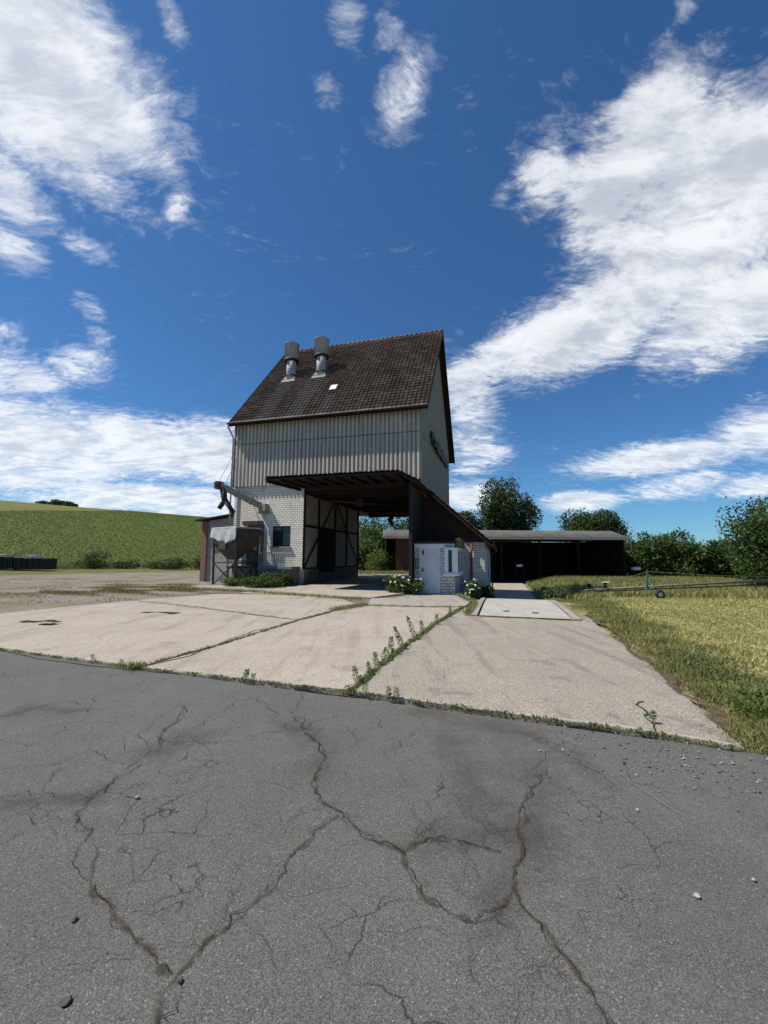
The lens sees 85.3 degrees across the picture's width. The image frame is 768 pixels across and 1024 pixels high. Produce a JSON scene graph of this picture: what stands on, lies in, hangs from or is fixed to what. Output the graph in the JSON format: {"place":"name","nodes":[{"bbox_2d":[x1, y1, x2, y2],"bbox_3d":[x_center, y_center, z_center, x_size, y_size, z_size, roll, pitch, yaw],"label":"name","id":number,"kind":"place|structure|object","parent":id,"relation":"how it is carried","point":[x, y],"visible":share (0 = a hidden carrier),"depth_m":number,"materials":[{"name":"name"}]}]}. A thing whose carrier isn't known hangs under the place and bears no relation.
{"place":"outdoors","nodes":[
{"label":"outdoors","id":0,"kind":"place"},
{"bbox_2d":[0,600,292,666],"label":"pavement","id":1,"kind":"structure","parent":0,"point":[107,632],"depth_m":8.93,"materials":[{"name":"concrete"}]},
{"bbox_2d":[190,585,294,591],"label":"pavement","id":2,"kind":"structure","parent":0,"point":[232,587],"depth_m":21.41,"materials":[{"name":"grey concrete"}]},
{"bbox_2d":[210,526,261,584],"bbox_3d":[-8.584,2.538,23.910,2.552,3.274,1.772,-4,-8,37],"label":"feed hopper","id":3,"kind":"object","parent":2,"relation":"on","point":[235,543],"visible":0.97,"depth_m":23.45,"materials":[{"name":"paint"}]},
{"bbox_2d":[135,594,355,619],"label":"pavement","id":4,"kind":"structure","parent":0,"point":[288,606],"depth_m":14.15,"materials":[{"name":"concrete"}]},
{"bbox_2d":[139,606,458,695],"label":"pavement","id":5,"kind":"structure","parent":0,"point":[318,655],"depth_m":7.06,"materials":[{"name":"concrete"}]},
{"bbox_2d":[352,665,360,679],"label":"tall weed","id":6,"kind":"object","parent":5,"relation":"on","point":[354,670],"visible":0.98,"depth_m":5.29,"materials":[{"name":"green plant"}]},
{"bbox_2d":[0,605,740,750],"bbox_3d":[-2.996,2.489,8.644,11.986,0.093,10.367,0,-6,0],"label":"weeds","id":7,"kind":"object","parent":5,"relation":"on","point":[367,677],"visible":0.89,"depth_m":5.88,"materials":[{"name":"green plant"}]},
{"bbox_2d":[372,652,378,663],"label":"tall weed","id":8,"kind":"object","parent":5,"relation":"on","point":[375,657],"visible":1,"depth_m":6.14,"materials":[{"name":"green plant"}]},
{"bbox_2d":[381,647,387,658],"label":"tall weed","id":9,"kind":"object","parent":5,"relation":"on","point":[384,649],"visible":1,"depth_m":6.42,"materials":[{"name":"green plant"}]},
{"bbox_2d":[387,636,394,652],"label":"tall weed","id":10,"kind":"object","parent":5,"relation":"on","point":[389,642],"visible":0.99,"depth_m":6.84,"materials":[{"name":"green plant"}]},
{"bbox_2d":[239,574,408,598],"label":"pavement","id":11,"kind":"structure","parent":0,"point":[371,586],"depth_m":21.02,"materials":[{"name":"concrete"}]},
{"bbox_2d":[358,570,408,574],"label":"yard grass","id":12,"kind":"structure","parent":0,"point":[397,572],"depth_m":41.00,"materials":[{"name":"green plant"}]},
{"bbox_2d":[0,651,767,1023],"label":"road","id":13,"kind":"structure","parent":0,"point":[550,883],"depth_m":2.19,"materials":[{"name":"grey asphalt"}]},
{"bbox_2d":[59,995,71,1006],"bbox_3d":[-1.141,1.755,1.498,0.033,0.019,0.039,-1,-6,10],"label":"stone","id":14,"kind":"object","parent":13,"relation":"on","point":[65,1000],"visible":1,"depth_m":1.49,"materials":[{"name":"grey stone"}]},
{"bbox_2d":[177,975,182,982],"bbox_3d":[-0.771,1.766,1.578,0.028,0.014,0.027,-1,-6,13],"label":"stone","id":15,"kind":"object","parent":13,"relation":"on","point":[180,979],"visible":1,"depth_m":1.57,"materials":[{"name":"grey stone"}]},
{"bbox_2d":[242,668,249,683],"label":"tall weed","id":16,"kind":"object","parent":13,"relation":"on","point":[247,671],"visible":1,"depth_m":5.25,"materials":[{"name":"green plant"}]},
{"bbox_2d":[0,593,755,751],"bbox_3d":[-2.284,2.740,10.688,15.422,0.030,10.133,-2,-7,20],"label":"grass verge","id":17,"kind":"structure","parent":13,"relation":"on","point":[670,679],"depth_m":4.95,"materials":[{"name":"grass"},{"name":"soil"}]},
{"bbox_2d":[362,682,368,694],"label":"tall weed","id":18,"kind":"object","parent":17,"relation":"on","point":[365,683],"visible":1,"depth_m":4.83,"materials":[{"name":"green plant"}]},
{"bbox_2d":[366,661,371,672],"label":"tall weed","id":19,"kind":"object","parent":17,"relation":"on","point":[368,663],"visible":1,"depth_m":5.65,"materials":[{"name":"green plant"}]},
{"bbox_2d":[393,687,400,699],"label":"tall weed","id":20,"kind":"object","parent":17,"relation":"on","point":[396,692],"visible":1,"depth_m":4.70,"materials":[{"name":"green plant"}]},
{"bbox_2d":[393,626,404,647],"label":"tall weed","id":21,"kind":"object","parent":17,"relation":"on","point":[398,637],"visible":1,"depth_m":7.23,"materials":[{"name":"green plant"}]},
{"bbox_2d":[406,616,416,637],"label":"tall weed","id":22,"kind":"object","parent":17,"relation":"on","point":[408,619],"visible":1,"depth_m":8.13,"materials":[{"name":"green plant"}]},
{"bbox_2d":[646,710,656,722],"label":"tall weed","id":23,"kind":"object","parent":17,"relation":"on","point":[653,716],"visible":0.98,"depth_m":4.02,"materials":[{"name":"green plant"}]},
{"bbox_2d":[605,636,765,751],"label":"dead grass","id":24,"kind":"structure","parent":17,"relation":"on","point":[721,715],"depth_m":4.44,"materials":[{"name":"plant"}]},
{"bbox_2d":[629,643,765,750],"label":"soil crumbs","id":25,"kind":"object","parent":17,"relation":"on","point":[696,701],"visible":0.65,"depth_m":4.53,"materials":[{"name":"brown soil"}]},
{"bbox_2d":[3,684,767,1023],"bbox_3d":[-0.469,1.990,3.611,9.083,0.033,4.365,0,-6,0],"label":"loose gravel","id":26,"kind":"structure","parent":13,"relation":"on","point":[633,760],"depth_m":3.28,"materials":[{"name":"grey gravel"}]},
{"bbox_2d":[0,500,767,753],"bbox_3d":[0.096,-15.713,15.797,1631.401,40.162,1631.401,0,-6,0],"label":"ground","id":27,"kind":"structure","parent":0,"point":[152,576],"depth_m":27.27,"materials":[{"name":"green plant"}]},
{"bbox_2d":[0,553,13,568],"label":"skip container","id":28,"kind":"object","parent":27,"relation":"on","point":[6,561],"visible":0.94,"depth_m":41.01,"materials":[{"name":"metal"}]},
{"bbox_2d":[13,554,57,569],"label":"skip container","id":29,"kind":"object","parent":27,"relation":"on","point":[36,562],"visible":1,"depth_m":40.99,"materials":[{"name":"metal"}]},
{"bbox_2d":[34,501,47,503],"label":"hilltop tree","id":30,"kind":"object","parent":27,"relation":"on","point":[41,502],"visible":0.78,"depth_m":291.03,"materials":[{"name":"green plant"}]},
{"bbox_2d":[46,499,65,504],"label":"hilltop tree","id":31,"kind":"object","parent":27,"relation":"on","point":[56,502],"visible":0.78,"depth_m":292.49,"materials":[{"name":"green plant"}]},
{"bbox_2d":[61,501,78,506],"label":"hilltop tree","id":32,"kind":"object","parent":27,"relation":"on","point":[68,503],"visible":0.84,"depth_m":293.65,"materials":[{"name":"green plant"}]},
{"bbox_2d":[73,550,111,567],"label":"field shrub","id":33,"kind":"object","parent":27,"relation":"on","point":[92,560],"visible":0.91,"depth_m":47.59,"materials":[{"name":"green plant"}]},
{"bbox_2d":[0,510,207,566],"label":"field crop","id":34,"kind":"object","parent":27,"relation":"on","point":[29,550],"visible":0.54,"depth_m":95.96,"materials":[{"name":"green plant"}]},
{"bbox_2d":[57,560,171,568],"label":"field margin grass","id":35,"kind":"structure","parent":27,"relation":"on","point":[64,565],"depth_m":47.73,"materials":[{"name":"green plant"}]},
{"bbox_2d":[0,577,237,606],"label":"dry grass","id":36,"kind":"structure","parent":27,"relation":"on","point":[112,589],"depth_m":18.92,"materials":[{"name":"green plant"}]},
{"bbox_2d":[112,559,140,568],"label":"field shrub","id":37,"kind":"object","parent":27,"relation":"on","point":[125,564],"visible":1,"depth_m":49.21,"materials":[{"name":"green plant"}]},
{"bbox_2d":[141,561,165,568],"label":"field shrub","id":38,"kind":"object","parent":27,"relation":"on","point":[151,566],"visible":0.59,"depth_m":50.31,"materials":[{"name":"green plant"}]},
{"bbox_2d":[156,557,190,569],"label":"field shrub","id":39,"kind":"object","parent":27,"relation":"on","point":[179,564],"visible":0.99,"depth_m":49.10,"materials":[{"name":"green plant"}]},
{"bbox_2d":[189,555,200,569],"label":"field shrub","id":40,"kind":"object","parent":27,"relation":"on","point":[196,562],"visible":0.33,"depth_m":49.69,"materials":[{"name":"green plant"}]},
{"bbox_2d":[195,514,233,581],"bbox_3d":[-9.962,2.612,29.664,3.350,4.520,6.200,-1,-6,16],"label":"lean to shed","id":41,"kind":"object","parent":27,"relation":"on","point":[209,524],"visible":0.36,"depth_m":27.23,"materials":[{"name":"grey metal"}]},
{"bbox_2d":[220,574,246,585],"bbox_3d":[-8.065,3.827,22.783,1.743,0.835,1.748,3,-7,-23],"label":"wild bush","id":42,"kind":"object","parent":27,"relation":"on","point":[231,581],"visible":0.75,"depth_m":22.39,"materials":[{"name":"green plant"}]},
{"bbox_2d":[111,585,368,600],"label":"edge grass","id":43,"kind":"structure","parent":27,"relation":"on","point":[264,592],"depth_m":18.69,"materials":[{"name":"green plant"}]},
{"bbox_2d":[236,572,287,587],"bbox_3d":[-6.368,3.676,22.059,2.480,0.999,2.638,0,-6,0],"label":"wild bush","id":44,"kind":"object","parent":27,"relation":"on","point":[268,580],"visible":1,"depth_m":21.52,"materials":[{"name":"green plant"}]},
{"bbox_2d":[226,552,299,585],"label":"loading platform","id":45,"kind":"structure","parent":27,"relation":"on","point":[292,570],"depth_m":23.63,"materials":[{"name":"concrete"}]},
{"bbox_2d":[274,570,294,586],"bbox_3d":[-5.493,3.693,22.792,1.344,1.136,1.415,0,-6,0],"label":"wild bush","id":46,"kind":"object","parent":27,"relation":"on","point":[288,580],"visible":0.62,"depth_m":22.57,"materials":[{"name":"green plant"}]},
{"bbox_2d":[226,329,496,598],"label":"grain tower","id":47,"kind":"structure","parent":27,"relation":"on","point":[331,444],"depth_m":25.16,"materials":[{"name":"grey metal"}]},
{"bbox_2d":[214,455,268,513],"bbox_3d":[-8.441,-1.852,24.896,2.830,4.033,1.537,-1,-6,16],"label":"unloading arm","id":48,"kind":"object","parent":47,"relation":"attached to","point":[224,489],"visible":1,"depth_m":24.59},
{"bbox_2d":[246,525,260,565],"bbox_3d":[-7.796,1.995,25.180,1.020,2.440,0.075,-1,-6,16],"label":"door","id":49,"kind":"structure","parent":47,"relation":"in","point":[251,555],"depth_m":25.12,"materials":[{"name":"metal"}]},
{"bbox_2d":[270,526,290,547],"bbox_3d":[-6.071,1.482,24.671,1.320,1.310,0.260,-1,-6,16],"label":"window","id":50,"kind":"structure","parent":47,"relation":"in","point":[281,534],"depth_m":24.75,"materials":[{"name":"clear glass"}]},
{"bbox_2d":[319,530,334,572],"bbox_3d":[-3.749,2.596,27.510,0.111,2.720,2.510,-1,-6,16],"label":"sliding door","id":51,"kind":"structure","parent":47,"relation":"in","point":[327,538],"depth_m":27.40,"materials":[{"name":"brown wood"}]},
{"bbox_2d":[358,536,382,570],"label":"wild bush","id":52,"kind":"object","parent":27,"relation":"on","point":[367,548],"visible":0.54,"depth_m":50.40,"materials":[{"name":"green plant"}]},
{"bbox_2d":[365,548,395,571],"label":"wild bush","id":53,"kind":"object","parent":27,"relation":"on","point":[378,562],"visible":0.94,"depth_m":46.52,"materials":[{"name":"green plant"}]},
{"bbox_2d":[359,516,403,569],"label":"wild bush","id":54,"kind":"object","parent":27,"relation":"on","point":[373,531],"visible":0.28,"depth_m":55.97,"materials":[{"name":"green plant"}]},
{"bbox_2d":[386,686,392,696],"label":"tall weed","id":55,"kind":"object","parent":27,"relation":"on","point":[389,693],"visible":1,"depth_m":4.72,"materials":[{"name":"green plant"}]},
{"bbox_2d":[382,574,412,592],"bbox_3d":[0.679,3.369,19.208,1.419,1.077,1.395,4,-7,-29],"label":"flowering bush","id":56,"kind":"object","parent":27,"relation":"on","point":[397,586],"visible":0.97,"depth_m":18.98,"materials":[{"name":"green plant"}]},
{"bbox_2d":[386,517,408,529],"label":"wild bush","id":57,"kind":"object","parent":27,"relation":"on","point":[405,525],"visible":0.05,"depth_m":60.52,"materials":[{"name":"green plant"}]},
{"bbox_2d":[405,576,424,594],"bbox_3d":[1.387,3.400,18.870,0.975,0.970,0.872,-5,-8,41],"label":"flowering bush","id":58,"kind":"object","parent":27,"relation":"on","point":[416,588],"visible":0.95,"depth_m":18.75,"materials":[{"name":"green plant"}]},
{"bbox_2d":[413,538,464,594],"bbox_3d":[2.741,3.019,20.446,2.196,3.369,2.772,-1,-6,16],"label":"weighbridge booth","id":59,"kind":"object","parent":27,"relation":"on","point":[438,567],"visible":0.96,"depth_m":19.38,"materials":[{"name":"brick"}]},
{"bbox_2d":[421,549,437,593],"bbox_3d":[2.123,2.752,19.441,0.825,2.054,0.118,-1,-6,16],"label":"door","id":60,"kind":"structure","parent":59,"relation":"in","point":[429,557],"depth_m":19.45,"materials":[{"name":"metal"}]},
{"bbox_2d":[443,548,464,575],"bbox_3d":[3.431,2.403,20.313,0.725,1.269,2.761,-1,-6,16],"label":"bay window","id":61,"kind":"structure","parent":59,"relation":"in","point":[453,557],"depth_m":19.10,"materials":[{"name":"white paint"}]},
{"bbox_2d":[458,508,486,529],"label":"broadleaf tree","id":62,"kind":"object","parent":27,"relation":"on","point":[469,518],"visible":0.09,"depth_m":71.22,"materials":[{"name":"green plant"}]},
{"bbox_2d":[464,578,481,598],"bbox_3d":[3.839,3.421,18.172,0.819,1.085,0.760,-2,-7,21],"label":"flowering bush","id":63,"kind":"object","parent":27,"relation":"on","point":[473,591],"visible":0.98,"depth_m":18.07,"materials":[{"name":"green plant"}]},
{"bbox_2d":[471,598,485,615],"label":"kerb","id":64,"kind":"structure","parent":27,"relation":"on","point":[478,609],"depth_m":13.39,"materials":[{"name":"grey concrete"}]},
{"bbox_2d":[476,585,494,598],"bbox_3d":[4.573,3.780,19.282,1.182,0.835,1.138,0,-6,0],"label":"wild bush","id":65,"kind":"object","parent":27,"relation":"on","point":[486,593],"visible":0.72,"depth_m":19.05,"materials":[{"name":"green plant"}]},
{"bbox_2d":[471,473,543,541],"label":"broadleaf tree","id":66,"kind":"object","parent":27,"relation":"on","point":[500,511],"visible":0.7,"depth_m":68.34,"materials":[{"name":"green plant"}]},
{"bbox_2d":[383,530,632,583],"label":"open barn","id":67,"kind":"structure","parent":27,"relation":"on","point":[539,553],"depth_m":54.47,"materials":[{"name":"corrugated roof sheet"},{"name":"dark timber"}]},
{"bbox_2d":[515,563,524,581],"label":"notice board","id":68,"kind":"object","parent":67,"relation":"on","point":[519,566],"visible":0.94,"depth_m":47.05,"materials":[{"name":"white paint"}]},
{"bbox_2d":[480,598,570,618],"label":"weighbridge deck","id":69,"kind":"structure","parent":27,"relation":"in","point":[522,608],"depth_m":13.08,"materials":[{"name":"concrete"}]},
{"bbox_2d":[541,584,573,599],"bbox_3d":[9.072,4.285,21.597,1.795,1.032,1.870,0,-6,0],"label":"wild bush","id":70,"kind":"object","parent":27,"relation":"on","point":[557,593],"visible":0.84,"depth_m":21.42,"materials":[{"name":"green plant"}]},
{"bbox_2d":[548,600,581,620],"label":"kerb","id":71,"kind":"structure","parent":27,"relation":"on","point":[569,613],"depth_m":12.43,"materials":[{"name":"grey concrete"}]},
{"bbox_2d":[555,506,634,543],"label":"broadleaf tree","id":72,"kind":"object","parent":27,"relation":"on","point":[585,521],"visible":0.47,"depth_m":71.09,"materials":[{"name":"green plant"}]},
{"bbox_2d":[584,582,609,591],"bbox_3d":[14.120,4.966,27.634,1.640,0.680,0.240,1,-6,-3],"label":"bench","id":73,"kind":"object","parent":27,"relation":"on","point":[589,585],"visible":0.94,"depth_m":27.57,"materials":[{"name":"paint"}]},
{"bbox_2d":[583,537,642,576],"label":"hedge bush","id":74,"kind":"object","parent":27,"relation":"on","point":[600,562],"visible":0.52,"depth_m":49.38,"materials":[{"name":"green plant"}]},
{"bbox_2d":[631,567,640,576],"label":"water tank","id":75,"kind":"object","parent":27,"relation":"on","point":[635,568],"visible":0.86,"depth_m":45.35,"materials":[{"name":"white paint"}]},
{"bbox_2d":[624,531,682,576],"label":"hedge bush","id":76,"kind":"object","parent":27,"relation":"on","point":[648,561],"visible":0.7,"depth_m":48.07,"materials":[{"name":"green plant"}]},
{"bbox_2d":[584,571,767,597],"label":"portable auger","id":77,"kind":"object","parent":27,"relation":"on","point":[659,593],"visible":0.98,"depth_m":20.18,"materials":[{"name":"metal"}]},
{"bbox_2d":[655,527,710,576],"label":"hedge bush","id":78,"kind":"object","parent":27,"relation":"on","point":[688,554],"visible":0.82,"depth_m":47.42,"materials":[{"name":"green plant"}]},
{"bbox_2d":[653,634,767,697],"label":"verge weeds","id":79,"kind":"object","parent":27,"relation":"on","point":[725,669],"visible":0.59,"depth_m":5.47,"materials":[{"name":"green plant"}]},
{"bbox_2d":[696,539,748,578],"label":"hedge bush","id":80,"kind":"object","parent":27,"relation":"on","point":[718,561],"visible":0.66,"depth_m":46.01,"materials":[{"name":"green plant"}]},
{"bbox_2d":[699,670,767,726],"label":"broadleaf weeds","id":81,"kind":"object","parent":27,"relation":"on","point":[753,695],"visible":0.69,"depth_m":4.30,"materials":[{"name":"green plant"}]},
{"bbox_2d":[715,495,767,586],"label":"broadleaf tree","id":82,"kind":"object","parent":27,"relation":"on","point":[752,542],"visible":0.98,"depth_m":30.27,"materials":[{"name":"green plant"}]},
{"bbox_2d":[0,0,767,551],"label":"sky","id":83,"kind":"structure","parent":0,"point":[574,193],"materials":[{"name":"blue"}]},
{"bbox_2d":[367,594,469,606],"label":"pavement","id":84,"kind":"structure","parent":0,"point":[430,600],"depth_m":15.33,"materials":[{"name":"grey concrete"}]},
{"bbox_2d":[491,583,536,599],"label":"path","id":85,"kind":"structure","parent":0,"point":[511,591],"depth_m":33.62,"materials":[{"name":"concrete"}]},
{"bbox_2d":[353,608,743,750],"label":"pavement","id":86,"kind":"structure","parent":0,"point":[589,672],"depth_m":5.49,"materials":[{"name":"concrete"}]},
{"bbox_2d":[524,580,767,751],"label":"meadow grass","id":87,"kind":"structure","parent":0,"point":[736,635],"depth_m":10.84,"materials":[{"name":"plant"}]},
{"bbox_2d":[525,574,767,599],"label":"rough grass","id":88,"kind":"structure","parent":0,"point":[575,582],"depth_m":29.59,"materials":[{"name":"green plant"}]},
{"bbox_2d":[534,594,767,754],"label":"verge grass","id":89,"kind":"structure","parent":0,"point":[629,626],"depth_m":6.47,"materials":[{"name":"green plant"}]}
]}

